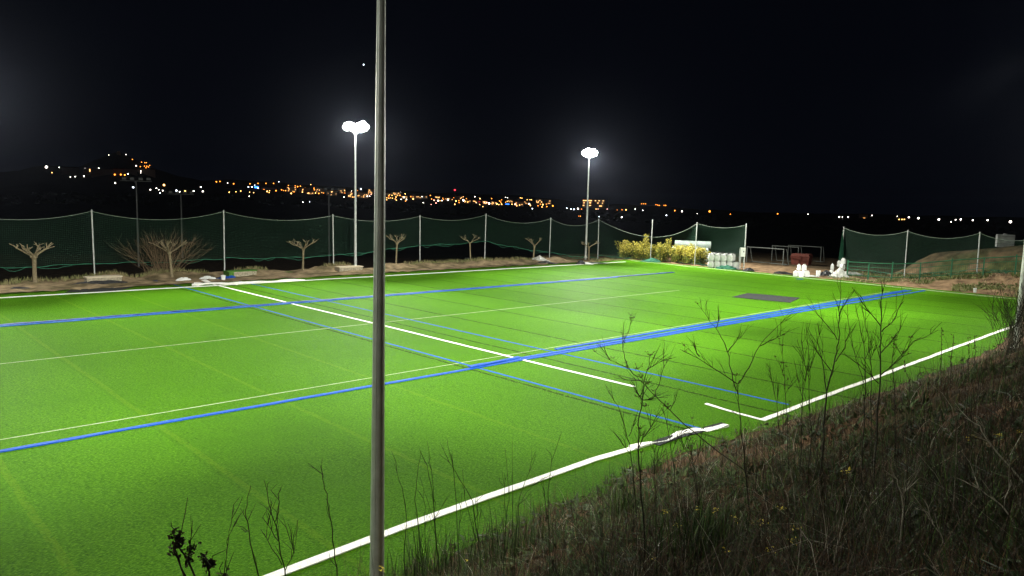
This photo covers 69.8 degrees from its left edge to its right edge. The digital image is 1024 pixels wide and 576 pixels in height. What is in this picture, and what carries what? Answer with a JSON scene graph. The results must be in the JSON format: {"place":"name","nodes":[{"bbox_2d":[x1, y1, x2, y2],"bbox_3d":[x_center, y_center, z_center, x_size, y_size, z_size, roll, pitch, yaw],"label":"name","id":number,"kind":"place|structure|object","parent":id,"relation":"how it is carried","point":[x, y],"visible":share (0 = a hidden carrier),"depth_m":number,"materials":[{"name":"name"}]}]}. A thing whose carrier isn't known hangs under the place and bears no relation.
{"place":"outdoors","nodes":[
{"label":"outdoors","id":0,"kind":"place"},
{"bbox_2d":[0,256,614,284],"bbox_3d":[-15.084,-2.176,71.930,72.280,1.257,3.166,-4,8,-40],"label":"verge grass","id":1,"kind":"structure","parent":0,"point":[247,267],"depth_m":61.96,"materials":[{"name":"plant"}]},
{"bbox_2d":[0,254,632,292],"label":"sandy verge","id":2,"kind":"structure","parent":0,"point":[163,278],"depth_m":63.60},
{"bbox_2d":[10,242,53,282],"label":"pollarded tree","id":3,"kind":"object","parent":2,"relation":"on","point":[33,257],"visible":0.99,"depth_m":53.48,"materials":[{"name":"brown plant"}]},
{"bbox_2d":[70,280,125,284],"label":"black sheeting","id":4,"kind":"object","parent":2,"relation":"on","point":[102,282],"visible":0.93,"depth_m":55.02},
{"bbox_2d":[83,275,122,281],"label":"concrete block","id":5,"kind":"structure","parent":2,"relation":"on","point":[103,278],"depth_m":55.42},
{"bbox_2d":[107,229,215,273],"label":"bare shrub","id":6,"kind":"object","parent":2,"relation":"on","point":[161,257],"visible":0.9,"depth_m":60.66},
{"bbox_2d":[149,240,187,276],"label":"pollarded tree","id":7,"kind":"object","parent":2,"relation":"on","point":[169,252],"visible":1,"depth_m":59.47,"materials":[{"name":"brown plant"}]},
{"bbox_2d":[223,269,257,276],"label":"concrete block","id":8,"kind":"structure","parent":2,"relation":"on","point":[244,272],"depth_m":62.61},
{"bbox_2d":[286,238,316,270],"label":"pollarded tree","id":9,"kind":"object","parent":2,"relation":"on","point":[301,247],"visible":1,"depth_m":67.55,"materials":[{"name":"brown plant"}]},
{"bbox_2d":[334,265,363,271],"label":"concrete block","id":10,"kind":"structure","parent":2,"relation":"on","point":[346,268],"depth_m":69.16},
{"bbox_2d":[343,121,368,264],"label":"floodlight pole","id":11,"kind":"object","parent":2,"relation":"on","point":[361,126],"visible":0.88,"depth_m":71.26,"materials":[{"name":"metal"}]},
{"bbox_2d":[582,148,597,259],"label":"floodlight pole","id":12,"kind":"object","parent":2,"relation":"on","point":[589,153],"visible":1,"depth_m":93.49,"materials":[{"name":"metal"}]},
{"bbox_2d":[614,241,632,257],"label":"bush","id":13,"kind":"object","parent":2,"relation":"on","point":[624,253],"visible":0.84,"depth_m":95.98,"materials":[{"name":"yellow plant"}]},
{"bbox_2d":[0,260,1023,575],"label":"turf","id":14,"kind":"structure","parent":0,"point":[110,504],"depth_m":26.04,"materials":[{"name":"plastic"}]},
{"bbox_2d":[65,287,131,292],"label":"rubber mat","id":15,"kind":"object","parent":14,"relation":"on","point":[98,289],"visible":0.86,"depth_m":51.50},
{"bbox_2d":[192,279,303,285],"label":"white turf strip","id":16,"kind":"object","parent":14,"relation":"on","point":[196,284],"visible":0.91,"depth_m":58.63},
{"bbox_2d":[0,277,616,326],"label":"blue turf strip","id":17,"kind":"object","parent":14,"relation":"on","point":[273,304],"visible":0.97,"depth_m":45.38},
{"bbox_2d":[0,262,616,297],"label":"touchline","id":18,"kind":"object","parent":14,"relation":"on","point":[272,282],"visible":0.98,"depth_m":58.52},
{"bbox_2d":[0,272,674,325],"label":"blue turf strip","id":19,"kind":"object","parent":14,"relation":"on","point":[297,301],"visible":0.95,"depth_m":46.70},
{"bbox_2d":[2,290,676,363],"bbox_3d":[-12.199,2.321,36.084,71.000,0.004,0.037,-5,9,-43],"label":"thin stitched line","id":20,"kind":"object","parent":14,"relation":"on","point":[297,331],"visible":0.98,"depth_m":36.33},
{"bbox_2d":[205,282,634,386],"bbox_3d":[-9.816,1.617,42.647,0.228,0.012,42.029,-5,9,-43],"label":"white turf strip","id":21,"kind":"object","parent":14,"relation":"on","point":[449,341],"visible":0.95,"depth_m":34.82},
{"bbox_2d":[176,285,699,427],"bbox_3d":[-10.554,1.940,39.758,0.179,0.006,48.400,-5,9,-43],"label":"blue cross line","id":22,"kind":"object","parent":14,"relation":"on","point":[468,365],"visible":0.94,"depth_m":29.27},
{"bbox_2d":[0,291,887,439],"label":"thin stitched line","id":23,"kind":"object","parent":14,"relation":"on","point":[402,372],"visible":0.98,"depth_m":28.16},
{"bbox_2d":[263,447,637,575],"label":"white turf strip","id":24,"kind":"object","parent":14,"relation":"on","point":[316,559],"visible":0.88,"depth_m":15.78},
{"bbox_2d":[0,290,925,452],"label":"blue turf strip","id":25,"kind":"object","parent":14,"relation":"on","point":[156,423],"visible":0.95,"depth_m":25.43,"materials":[{"name":"plastic"}]},
{"bbox_2d":[240,281,788,404],"bbox_3d":[-6.621,1.685,42.809,0.174,0.006,47.701,-5,9,-43],"label":"blue cross line","id":26,"kind":"object","parent":14,"relation":"on","point":[553,351],"visible":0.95,"depth_m":32.65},
{"bbox_2d":[629,424,728,449],"bbox_3d":[4.905,4.325,21.710,4.102,0.090,0.488,-3,8,-36],"label":"white turf strip","id":27,"kind":"object","parent":14,"relation":"on","point":[642,445],"visible":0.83,"depth_m":22.02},
{"bbox_2d":[652,422,723,445],"bbox_3d":[5.350,4.326,21.970,3.434,0.047,0.394,-4,8,-39],"label":"rumpled turf backing","id":28,"kind":"object","parent":14,"relation":"on","point":[658,443],"visible":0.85,"depth_m":21.48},
{"bbox_2d":[481,290,911,365],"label":"blue turf strip","id":29,"kind":"object","parent":14,"relation":"on","point":[688,329],"visible":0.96,"depth_m":40.15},
{"bbox_2d":[468,356,520,366],"bbox_3d":[-0.700,3.102,31.009,0.213,0.049,3.007,7,9,43],"label":"blue turf strip","id":30,"kind":"object","parent":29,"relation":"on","point":[491,362],"visible":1,"depth_m":30.94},
{"bbox_2d":[554,290,906,349],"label":"blue turf strip","id":31,"kind":"object","parent":14,"relation":"on","point":[708,323],"visible":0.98,"depth_m":42.31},
{"bbox_2d":[733,293,798,302],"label":"rubber mat","id":32,"kind":"object","parent":14,"relation":"on","point":[769,297],"visible":1,"depth_m":56.33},
{"bbox_2d":[631,260,1011,298],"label":"goal line","id":33,"kind":"object","parent":14,"relation":"on","point":[831,280],"visible":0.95,"depth_m":71.08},
{"bbox_2d":[761,328,1007,420],"bbox_3d":[19.385,3.269,34.283,31.428,0.015,0.268,-5,9,-43],"label":"white turf strip","id":34,"kind":"object","parent":14,"relation":"on","point":[766,418],"visible":0.79,"depth_m":29.55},
{"bbox_2d":[0,152,1023,294],"bbox_3d":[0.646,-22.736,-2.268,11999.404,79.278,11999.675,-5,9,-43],"label":"ground","id":35,"kind":"structure","parent":0,"point":[23,184],"depth_m":268.48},
{"bbox_2d":[61,167,78,175],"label":"building","id":36,"kind":"structure","parent":35,"relation":"on","point":[70,170],"depth_m":672.41,"materials":[{"name":"black"}]},
{"bbox_2d":[91,168,112,176],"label":"building","id":37,"kind":"structure","parent":35,"relation":"on","point":[96,172],"depth_m":587.73,"materials":[{"name":"black"}]},
{"bbox_2d":[120,177,151,266],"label":"mast","id":38,"kind":"object","parent":35,"relation":"on","point":[131,178],"visible":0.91,"depth_m":99.32,"materials":[{"name":"grey metal"}]},
{"bbox_2d":[135,168,155,177],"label":"building","id":39,"kind":"structure","parent":35,"relation":"on","point":[150,172],"depth_m":687.26,"materials":[{"name":"black"}]},
{"bbox_2d":[169,191,193,257],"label":"mast","id":40,"kind":"object","parent":35,"relation":"on","point":[181,211],"visible":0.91,"depth_m":113.46,"materials":[{"name":"grey metal"}]},
{"bbox_2d":[316,188,340,261],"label":"mast","id":41,"kind":"object","parent":35,"relation":"on","point":[319,189],"visible":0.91,"depth_m":114.04,"materials":[{"name":"grey metal"}]},
{"bbox_2d":[0,209,746,272],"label":"ball stop fence","id":42,"kind":"object","parent":35,"relation":"on","point":[223,237],"visible":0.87,"depth_m":69.12,"materials":[{"name":"fabric"}]},
{"bbox_2d":[0,191,1023,233],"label":"dark woods","id":43,"kind":"object","parent":35,"relation":"on","point":[966,229],"visible":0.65,"depth_m":368.29,"materials":[{"name":"grey plant"}]},
{"bbox_2d":[582,199,605,208],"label":"building","id":44,"kind":"structure","parent":35,"relation":"on","point":[597,203],"depth_m":612.05,"materials":[{"name":"beige"}]},
{"bbox_2d":[0,0,1023,217],"label":"sky","id":45,"kind":"structure","parent":0,"point":[887,107],"materials":[{"name":"black"}]},
{"bbox_2d":[427,323,1023,575],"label":"embankment","id":46,"kind":"structure","parent":0,"point":[859,416],"depth_m":13.10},
{"bbox_2d":[167,540,185,575],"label":"dock plant","id":47,"kind":"object","parent":46,"relation":"on","point":[175,552],"visible":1,"depth_m":3.42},
{"bbox_2d":[167,497,201,575],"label":"dock plant","id":48,"kind":"object","parent":46,"relation":"on","point":[178,539],"visible":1,"depth_m":3.43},
{"bbox_2d":[197,550,233,575],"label":"dock plant","id":49,"kind":"object","parent":46,"relation":"on","point":[210,563],"visible":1,"depth_m":3.48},
{"bbox_2d":[224,497,243,572],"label":"dry stalk","id":50,"kind":"object","parent":46,"relation":"on","point":[231,530],"visible":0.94,"depth_m":4.87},
{"bbox_2d":[235,486,258,575],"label":"dry stalk","id":51,"kind":"object","parent":46,"relation":"on","point":[249,533],"visible":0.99,"depth_m":5.14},
{"bbox_2d":[260,481,298,575],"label":"dry stalk","id":52,"kind":"object","parent":46,"relation":"on","point":[292,543],"visible":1,"depth_m":5.17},
{"bbox_2d":[308,463,337,575],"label":"dry stalk","id":53,"kind":"object","parent":46,"relation":"on","point":[335,564],"visible":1,"depth_m":5.49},
{"bbox_2d":[370,0,385,575],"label":"floodlight pole","id":54,"kind":"object","parent":46,"relation":"on","point":[377,457],"visible":1,"depth_m":11.37,"materials":[{"name":"metal"}]},
{"bbox_2d":[384,545,437,575],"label":"grass tuft","id":55,"kind":"object","parent":46,"relation":"on","point":[402,567],"visible":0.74,"depth_m":12.96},
{"bbox_2d":[414,455,428,575],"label":"tall stalk","id":56,"kind":"object","parent":46,"relation":"on","point":[418,525],"visible":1,"depth_m":6.77,"materials":[{"name":"brown plant"}]},
{"bbox_2d":[393,512,452,575],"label":"grass tuft","id":57,"kind":"object","parent":46,"relation":"on","point":[420,562],"visible":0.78,"depth_m":13.05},
{"bbox_2d":[420,442,450,574],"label":"tall stalk","id":58,"kind":"object","parent":46,"relation":"on","point":[434,509],"visible":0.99,"depth_m":6.74,"materials":[{"name":"brown plant"}]},
{"bbox_2d":[414,522,466,575],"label":"grass tuft","id":59,"kind":"object","parent":46,"relation":"on","point":[443,556],"visible":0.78,"depth_m":13.24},
{"bbox_2d":[447,441,462,575],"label":"tall stalk","id":60,"kind":"object","parent":46,"relation":"on","point":[451,457],"visible":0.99,"depth_m":6.77,"materials":[{"name":"brown plant"}]},
{"bbox_2d":[440,443,483,575],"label":"tall stalk","id":61,"kind":"object","parent":46,"relation":"on","point":[477,527],"visible":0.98,"depth_m":6.75,"materials":[{"name":"brown plant"}]},
{"bbox_2d":[448,526,500,573],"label":"grass tuft","id":62,"kind":"object","parent":46,"relation":"on","point":[470,559],"visible":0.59,"depth_m":13.43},
{"bbox_2d":[474,501,531,565],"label":"grass tuft","id":63,"kind":"object","parent":46,"relation":"on","point":[497,543],"visible":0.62,"depth_m":12.88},
{"bbox_2d":[499,452,509,572],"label":"tall stalk","id":64,"kind":"object","parent":46,"relation":"on","point":[505,511],"visible":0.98,"depth_m":7.30,"materials":[{"name":"brown plant"}]},
{"bbox_2d":[512,454,547,574],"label":"tall stalk","id":65,"kind":"object","parent":46,"relation":"on","point":[516,515],"visible":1,"depth_m":7.28,"materials":[{"name":"brown plant"}]},
{"bbox_2d":[509,507,553,560],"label":"grass tuft","id":66,"kind":"object","parent":46,"relation":"on","point":[524,541],"visible":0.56,"depth_m":12.40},
{"bbox_2d":[541,431,561,575],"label":"tall stalk","id":67,"kind":"object","parent":46,"relation":"on","point":[548,505],"visible":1,"depth_m":7.28,"materials":[{"name":"brown plant"}]},
{"bbox_2d":[606,386,646,539],"bbox_3d":[1.392,2.306,9.072,0.509,2.261,0.289,0,7,-13],"label":"dry stalk","id":68,"kind":"object","parent":46,"relation":"on","point":[627,450],"visible":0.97,"depth_m":9.04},
{"bbox_2d":[597,474,665,516],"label":"grass tuft","id":69,"kind":"object","parent":46,"relation":"on","point":[625,500],"visible":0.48,"depth_m":12.36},
{"bbox_2d":[241,311,1023,575],"bbox_3d":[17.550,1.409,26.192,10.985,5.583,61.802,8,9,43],"label":"dry grass","id":70,"kind":"structure","parent":46,"relation":"on","point":[1009,403],"depth_m":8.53,"materials":[{"name":"plant"}]},
{"bbox_2d":[630,348,674,564],"bbox_3d":[1.227,1.607,6.785,0.501,2.251,0.310,0,7,-12],"label":"dry stalk","id":71,"kind":"object","parent":46,"relation":"on","point":[640,427],"visible":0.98,"depth_m":6.73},
{"bbox_2d":[649,437,667,534],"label":"dry stalk","id":72,"kind":"object","parent":46,"relation":"on","point":[654,471],"visible":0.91,"depth_m":9.18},
{"bbox_2d":[326,337,1009,575],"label":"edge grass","id":73,"kind":"structure","parent":46,"relation":"on","point":[623,485],"depth_m":17.22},
{"bbox_2d":[661,408,689,524],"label":"dry stalk","id":74,"kind":"object","parent":46,"relation":"on","point":[672,456],"visible":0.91,"depth_m":9.27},
{"bbox_2d":[593,312,767,479],"bbox_3d":[2.734,1.706,11.874,2.902,2.543,0.548,2,7,8],"label":"dry stalk","id":75,"kind":"object","parent":46,"relation":"on","point":[658,385],"visible":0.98,"depth_m":11.93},
{"bbox_2d":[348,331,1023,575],"bbox_3d":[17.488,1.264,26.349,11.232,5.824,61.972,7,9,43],"label":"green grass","id":76,"kind":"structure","parent":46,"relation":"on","point":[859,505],"depth_m":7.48,"materials":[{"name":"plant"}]},
{"bbox_2d":[675,426,710,513],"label":"dry stalk","id":77,"kind":"object","parent":46,"relation":"on","point":[690,446],"visible":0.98,"depth_m":8.80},
{"bbox_2d":[372,350,1023,575],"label":"straw","id":78,"kind":"object","parent":46,"relation":"on","point":[803,503],"visible":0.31,"depth_m":5.79,"materials":[{"name":"plant"}]},
{"bbox_2d":[384,336,1013,575],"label":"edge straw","id":79,"kind":"object","parent":46,"relation":"on","point":[637,475],"visible":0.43,"depth_m":17.08,"materials":[{"name":"beige plant"}]},
{"bbox_2d":[645,493,754,571],"bbox_3d":[1.695,2.272,6.786,1.024,0.673,0.970,0,7,-10],"label":"grass tuft","id":80,"kind":"object","parent":46,"relation":"on","point":[696,533],"visible":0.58,"depth_m":6.83,"materials":[{"name":"plant"}]},
{"bbox_2d":[403,336,1023,575],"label":"leafy weeds","id":81,"kind":"object","parent":46,"relation":"on","point":[840,418],"visible":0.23,"depth_m":9.35,"materials":[{"name":"brown plant"}]},
{"bbox_2d":[408,355,1023,575],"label":"broad leaf weeds","id":82,"kind":"object","parent":46,"relation":"on","point":[1018,423],"visible":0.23,"depth_m":9.14,"materials":[{"name":"plant"}]},
{"bbox_2d":[678,484,759,550],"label":"grass tuft","id":83,"kind":"object","parent":46,"relation":"on","point":[747,516],"visible":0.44,"depth_m":7.10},
{"bbox_2d":[680,297,799,515],"bbox_3d":[2.648,1.429,8.697,1.324,2.624,0.522,3,7,17],"label":"dry stalk","id":84,"kind":"object","parent":46,"relation":"on","point":[739,381],"visible":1,"depth_m":8.66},
{"bbox_2d":[765,363,780,468],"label":"dry stalk","id":85,"kind":"object","parent":46,"relation":"on","point":[770,377],"visible":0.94,"depth_m":11.36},
{"bbox_2d":[774,334,795,463],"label":"dry stalk","id":86,"kind":"object","parent":46,"relation":"on","point":[786,392],"visible":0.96,"depth_m":11.54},
{"bbox_2d":[793,344,813,475],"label":"dry stalk","id":87,"kind":"object","parent":46,"relation":"on","point":[807,368],"visible":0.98,"depth_m":8.94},
{"bbox_2d":[791,316,823,476],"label":"dry stalk","id":88,"kind":"object","parent":46,"relation":"on","point":[810,375],"visible":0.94,"depth_m":8.98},
{"bbox_2d":[805,273,857,491],"bbox_3d":[3.655,1.119,8.521,0.573,2.601,0.459,3,7,13],"label":"dry stalk","id":89,"kind":"object","parent":46,"relation":"on","point":[814,346],"visible":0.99,"depth_m":8.41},
{"bbox_2d":[844,303,876,490],"bbox_3d":[3.837,1.228,8.232,0.273,2.138,0.384,-5,9,-43],"label":"dry stalk","id":90,"kind":"object","parent":46,"relation":"on","point":[865,390],"visible":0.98,"depth_m":8.11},
{"bbox_2d":[860,304,879,471],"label":"dry stalk","id":91,"kind":"object","parent":46,"relation":"on","point":[871,367],"visible":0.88,"depth_m":8.37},
{"bbox_2d":[842,277,941,486],"bbox_3d":[3.782,1.087,7.460,0.894,2.413,0.248,5,7,26],"label":"dry stalk","id":92,"kind":"object","parent":46,"relation":"on","point":[870,373],"visible":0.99,"depth_m":7.45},
{"bbox_2d":[889,334,912,438],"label":"dry stalk","id":93,"kind":"object","parent":46,"relation":"on","point":[892,368],"visible":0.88,"depth_m":8.45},
{"bbox_2d":[886,463,920,558],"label":"dry stalk","id":94,"kind":"object","parent":46,"relation":"on","point":[902,495],"visible":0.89,"depth_m":4.62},
{"bbox_2d":[912,495,953,561],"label":"dry stalk","id":95,"kind":"object","parent":46,"relation":"on","point":[930,517],"visible":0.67,"depth_m":4.48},
{"bbox_2d":[955,403,1022,481],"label":"dry stalk","id":96,"kind":"object","parent":46,"relation":"on","point":[990,443],"visible":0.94,"depth_m":5.19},
{"bbox_2d":[957,446,1023,541],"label":"dry stalk","id":97,"kind":"object","parent":46,"relation":"on","point":[993,498],"visible":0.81,"depth_m":4.46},
{"bbox_2d":[972,274,1023,355],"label":"dark shrub","id":98,"kind":"object","parent":46,"relation":"on","point":[1018,318],"visible":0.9,"depth_m":29.79,"materials":[{"name":"plant"}]},
{"bbox_2d":[1014,248,1023,348],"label":"floodlight pole","id":99,"kind":"object","parent":46,"relation":"on","point":[1022,277],"visible":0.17,"depth_m":33.87,"materials":[{"name":"metal"}]},
{"bbox_2d":[627,245,1023,296],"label":"dirt slope","id":100,"kind":"structure","parent":0,"point":[812,268],"depth_m":76.19,"materials":[{"name":"soil"}]},
{"bbox_2d":[622,234,650,259],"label":"bush","id":101,"kind":"object","parent":100,"relation":"on","point":[637,253],"visible":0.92,"depth_m":94.43,"materials":[{"name":"yellow plant"}]},
{"bbox_2d":[640,243,655,259],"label":"bush","id":102,"kind":"object","parent":100,"relation":"on","point":[647,253],"visible":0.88,"depth_m":93.51,"materials":[{"name":"yellow plant"}]},
{"bbox_2d":[647,238,671,261],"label":"bush","id":103,"kind":"object","parent":100,"relation":"on","point":[663,250],"visible":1,"depth_m":91.83,"materials":[{"name":"yellow plant"}]},
{"bbox_2d":[669,245,687,262],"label":"bush","id":104,"kind":"object","parent":100,"relation":"on","point":[675,256],"visible":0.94,"depth_m":90.42,"materials":[{"name":"yellow plant"}]},
{"bbox_2d":[674,243,696,263],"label":"bush","id":105,"kind":"object","parent":100,"relation":"on","point":[687,258],"visible":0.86,"depth_m":89.28,"materials":[{"name":"yellow plant"}]},
{"bbox_2d":[686,246,710,264],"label":"bush","id":106,"kind":"object","parent":100,"relation":"on","point":[700,252],"visible":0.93,"depth_m":87.68,"materials":[{"name":"yellow plant"}]},
{"bbox_2d":[746,246,788,264],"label":"goal","id":107,"kind":"object","parent":100,"relation":"on","point":[767,248],"visible":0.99,"depth_m":93.41,"materials":[{"name":"grey"}]},
{"bbox_2d":[791,253,812,264],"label":"skip","id":108,"kind":"object","parent":100,"relation":"on","point":[801,258],"visible":1,"depth_m":91.59,"materials":[{"name":"red paint"}]},
{"bbox_2d":[828,267,848,277],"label":"plastic film","id":109,"kind":"object","parent":100,"relation":"on","point":[840,271],"visible":0.9,"depth_m":75.36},
{"bbox_2d":[815,269,1020,296],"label":"slope weeds","id":110,"kind":"object","parent":100,"relation":"on","point":[915,275],"visible":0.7,"depth_m":69.39,"materials":[{"name":"plant"}]},
{"bbox_2d":[819,268,1020,294],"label":"dead slope weeds","id":111,"kind":"object","parent":100,"relation":"on","point":[1002,273],"visible":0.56,"depth_m":68.79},
{"bbox_2d":[838,227,1023,275],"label":"ball stop fence","id":112,"kind":"object","parent":100,"relation":"on","point":[841,252],"visible":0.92,"depth_m":74.93,"materials":[{"name":"fabric"}]},
{"bbox_2d":[847,254,1022,279],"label":"railing","id":113,"kind":"object","parent":100,"relation":"on","point":[920,267],"visible":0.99,"depth_m":69.55,"materials":[{"name":"green paint"}]},
{"bbox_2d":[995,233,1014,246],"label":"water tank","id":114,"kind":"object","parent":100,"relation":"on","point":[1005,237],"visible":0.96,"depth_m":75.85,"materials":[{"name":"plastic"}]},
{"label":"turf roll","id":115,"kind":"object","parent":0,"visible":0},
{"bbox_2d":[675,240,710,248],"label":"turf roll","id":116,"kind":"object","parent":115,"relation":"on","point":[700,243],"visible":0.7,"depth_m":93.66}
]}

